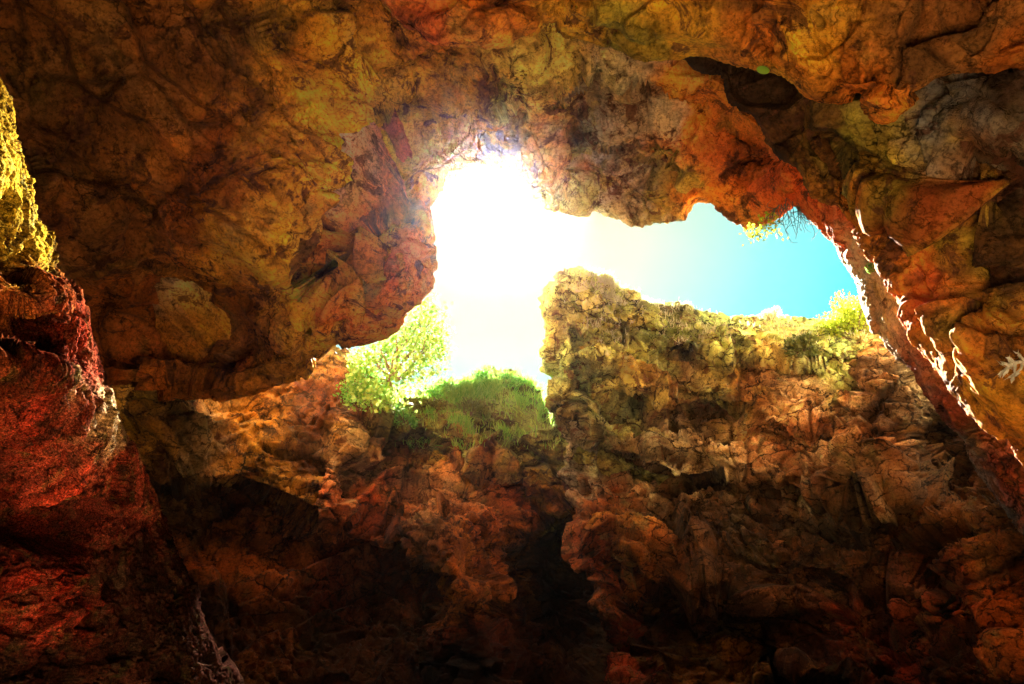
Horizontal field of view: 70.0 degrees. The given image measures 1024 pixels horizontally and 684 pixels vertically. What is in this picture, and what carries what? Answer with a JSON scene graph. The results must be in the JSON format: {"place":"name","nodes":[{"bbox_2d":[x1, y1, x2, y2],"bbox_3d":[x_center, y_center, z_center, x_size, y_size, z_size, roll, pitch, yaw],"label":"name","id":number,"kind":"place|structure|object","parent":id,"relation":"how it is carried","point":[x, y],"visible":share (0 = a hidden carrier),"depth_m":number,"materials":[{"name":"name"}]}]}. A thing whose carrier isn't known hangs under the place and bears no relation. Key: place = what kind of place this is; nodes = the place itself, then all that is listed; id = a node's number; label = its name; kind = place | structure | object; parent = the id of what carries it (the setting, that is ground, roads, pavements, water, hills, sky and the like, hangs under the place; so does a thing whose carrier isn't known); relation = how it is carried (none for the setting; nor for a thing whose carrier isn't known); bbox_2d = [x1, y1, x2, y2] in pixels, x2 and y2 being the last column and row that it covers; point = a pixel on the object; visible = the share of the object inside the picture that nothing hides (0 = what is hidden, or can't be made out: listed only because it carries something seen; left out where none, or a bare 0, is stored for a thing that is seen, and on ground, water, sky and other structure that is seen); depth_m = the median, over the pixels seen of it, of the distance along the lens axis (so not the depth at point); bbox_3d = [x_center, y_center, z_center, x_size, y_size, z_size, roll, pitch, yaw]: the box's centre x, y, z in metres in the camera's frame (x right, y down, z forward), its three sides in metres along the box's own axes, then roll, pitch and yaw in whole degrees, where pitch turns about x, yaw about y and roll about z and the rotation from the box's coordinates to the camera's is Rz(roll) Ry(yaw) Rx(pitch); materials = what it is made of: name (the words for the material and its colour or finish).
{"place":"outdoors","nodes":[
{"label":"outdoors","id":0,"kind":"place"},
{"bbox_2d":[109,345,775,683],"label":"rock wall","id":1,"kind":"structure","parent":0,"point":[317,540],"depth_m":16.15,"materials":[{"name":"brown stone"}]},
{"bbox_2d":[333,363,398,410],"bbox_3d":[-3.377,1.137,17.079,1.447,1.438,1.394,0,-40,0],"label":"bush","id":2,"kind":"object","parent":1,"relation":"on","point":[343,390],"visible":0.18,"depth_m":16.69,"materials":[{"name":"green plant"}]},
{"bbox_2d":[335,292,457,413],"bbox_3d":[-2.639,0.390,17.153,2.760,3.546,2.948,0,-40,0],"label":"tree","id":3,"kind":"object","parent":1,"relation":"on","point":[395,367],"visible":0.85,"depth_m":16.66,"materials":[{"name":"green plant"}]},
{"bbox_2d":[392,406,418,429],"bbox_3d":[-2.582,1.750,17.135,0.712,0.679,0.752,-12,-41,14],"label":"bush","id":4,"kind":"object","parent":1,"relation":"on","point":[412,423],"visible":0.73,"depth_m":17.04,"materials":[{"name":"green plant"}]},
{"bbox_2d":[422,376,459,401],"bbox_3d":[-1.672,1.198,17.566,0.975,0.870,0.837,0,-40,0],"label":"bush","id":5,"kind":"object","parent":1,"relation":"on","point":[450,383],"visible":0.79,"depth_m":17.38,"materials":[{"name":"green plant"}]},
{"bbox_2d":[456,396,485,419],"bbox_3d":[-1.003,1.603,17.379,0.780,0.635,0.873,0,-40,0],"label":"bush","id":6,"kind":"object","parent":1,"relation":"on","point":[476,406],"visible":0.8,"depth_m":17.23,"materials":[{"name":"green plant"}]},
{"bbox_2d":[396,365,560,451],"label":"grass","id":7,"kind":"structure","parent":1,"relation":"on","point":[473,388],"depth_m":17.66,"materials":[{"name":"green plant"}]},
{"bbox_2d":[470,364,493,381],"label":"bush","id":8,"kind":"object","parent":1,"relation":"on","point":[481,374],"visible":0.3,"depth_m":18.50,"materials":[{"name":"green plant"}]},
{"bbox_2d":[496,369,526,388],"bbox_3d":[-0.054,1.037,18.698,0.880,0.725,0.879,0,-40,0],"label":"bush","id":9,"kind":"object","parent":1,"relation":"on","point":[520,380],"visible":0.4,"depth_m":18.43,"materials":[{"name":"green plant"}]},
{"bbox_2d":[0,0,1023,535],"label":"cave ceiling","id":10,"kind":"structure","parent":0,"point":[236,198],"depth_m":12.22,"materials":[{"name":"stone"}]},
{"bbox_2d":[380,0,1023,124],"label":"ceiling ledge","id":11,"kind":"object","parent":10,"relation":"attached to","point":[886,59],"visible":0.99,"depth_m":8.76,"materials":[{"name":"stone"}]},
{"bbox_2d":[757,66,770,73],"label":"lone leaf","id":12,"kind":"object","parent":11,"relation":"hanging from","point":[762,69],"visible":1,"depth_m":9.30,"materials":[{"name":"green plant"}]},
{"bbox_2d":[739,207,788,245],"bbox_3d":[4.956,-2.224,14.472,0.906,0.881,0.851,-16,-43,18],"label":"leafy branch","id":13,"kind":"object","parent":10,"relation":"hanging from","point":[760,227],"visible":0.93,"depth_m":14.35,"materials":[{"name":"yellow plant"}]},
{"bbox_2d":[766,198,817,242],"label":"hanging roots","id":14,"kind":"object","parent":10,"relation":"hanging from","point":[793,212],"visible":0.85,"depth_m":13.96,"materials":[{"name":"green plant"}]},
{"bbox_2d":[865,261,875,273],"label":"leafy tuft","id":15,"kind":"object","parent":10,"relation":"on","point":[870,267],"visible":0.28,"depth_m":12.44,"materials":[{"name":"green plant"}]},
{"bbox_2d":[336,173,861,400],"label":"sky","id":16,"kind":"structure","parent":0,"point":[497,249],"materials":[{"name":"white"}]},
{"bbox_2d":[562,264,869,344],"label":"grass","id":17,"kind":"structure","parent":0,"point":[611,294],"depth_m":17.04,"materials":[{"name":"plant"}]},
{"bbox_2d":[538,266,1023,683],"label":"rock cliff","id":18,"kind":"structure","parent":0,"point":[834,513],"depth_m":15.33,"materials":[{"name":"brown stone"}]},
{"bbox_2d":[645,334,671,355],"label":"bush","id":19,"kind":"object","parent":18,"relation":"on","point":[651,341],"visible":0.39,"depth_m":17.39,"materials":[{"name":"green plant"}]},
{"bbox_2d":[754,305,783,320],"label":"bush","id":20,"kind":"object","parent":18,"relation":"on","point":[772,314],"visible":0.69,"depth_m":17.88,"materials":[{"name":"white plant"}]},
{"bbox_2d":[781,330,823,359],"bbox_3d":[6.405,0.082,16.083,0.838,0.613,0.826,-32,-49,32],"label":"bush","id":21,"kind":"object","parent":18,"relation":"on","point":[806,343],"visible":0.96,"depth_m":15.95,"materials":[{"name":"green plant"}]},
{"bbox_2d":[813,290,869,337],"bbox_3d":[7.643,-0.483,16.584,1.544,1.201,1.517,-23,-45,25],"label":"bush","id":22,"kind":"object","parent":18,"relation":"on","point":[846,318],"visible":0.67,"depth_m":16.30,"materials":[{"name":"yellow plant"}]},
{"bbox_2d":[682,56,1023,466],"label":"cave wall","id":23,"kind":"structure","parent":0,"point":[925,193],"depth_m":8.64,"materials":[{"name":"stone"}]},
{"bbox_2d":[997,351,1023,382],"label":"bleached sprig","id":24,"kind":"object","parent":23,"relation":"attached to","point":[1011,363],"visible":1,"depth_m":7.61,"materials":[{"name":"beige plant"}]},
{"bbox_3d":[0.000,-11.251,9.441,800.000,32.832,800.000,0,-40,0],"label":"ground","id":25,"kind":"structure","parent":0,"visible":0},
{"bbox_2d":[0,77,243,683],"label":"rock column","id":26,"kind":"object","parent":25,"relation":"on","point":[98,585],"visible":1,"depth_m":2.10,"materials":[{"name":"brown stone"}]}
]}

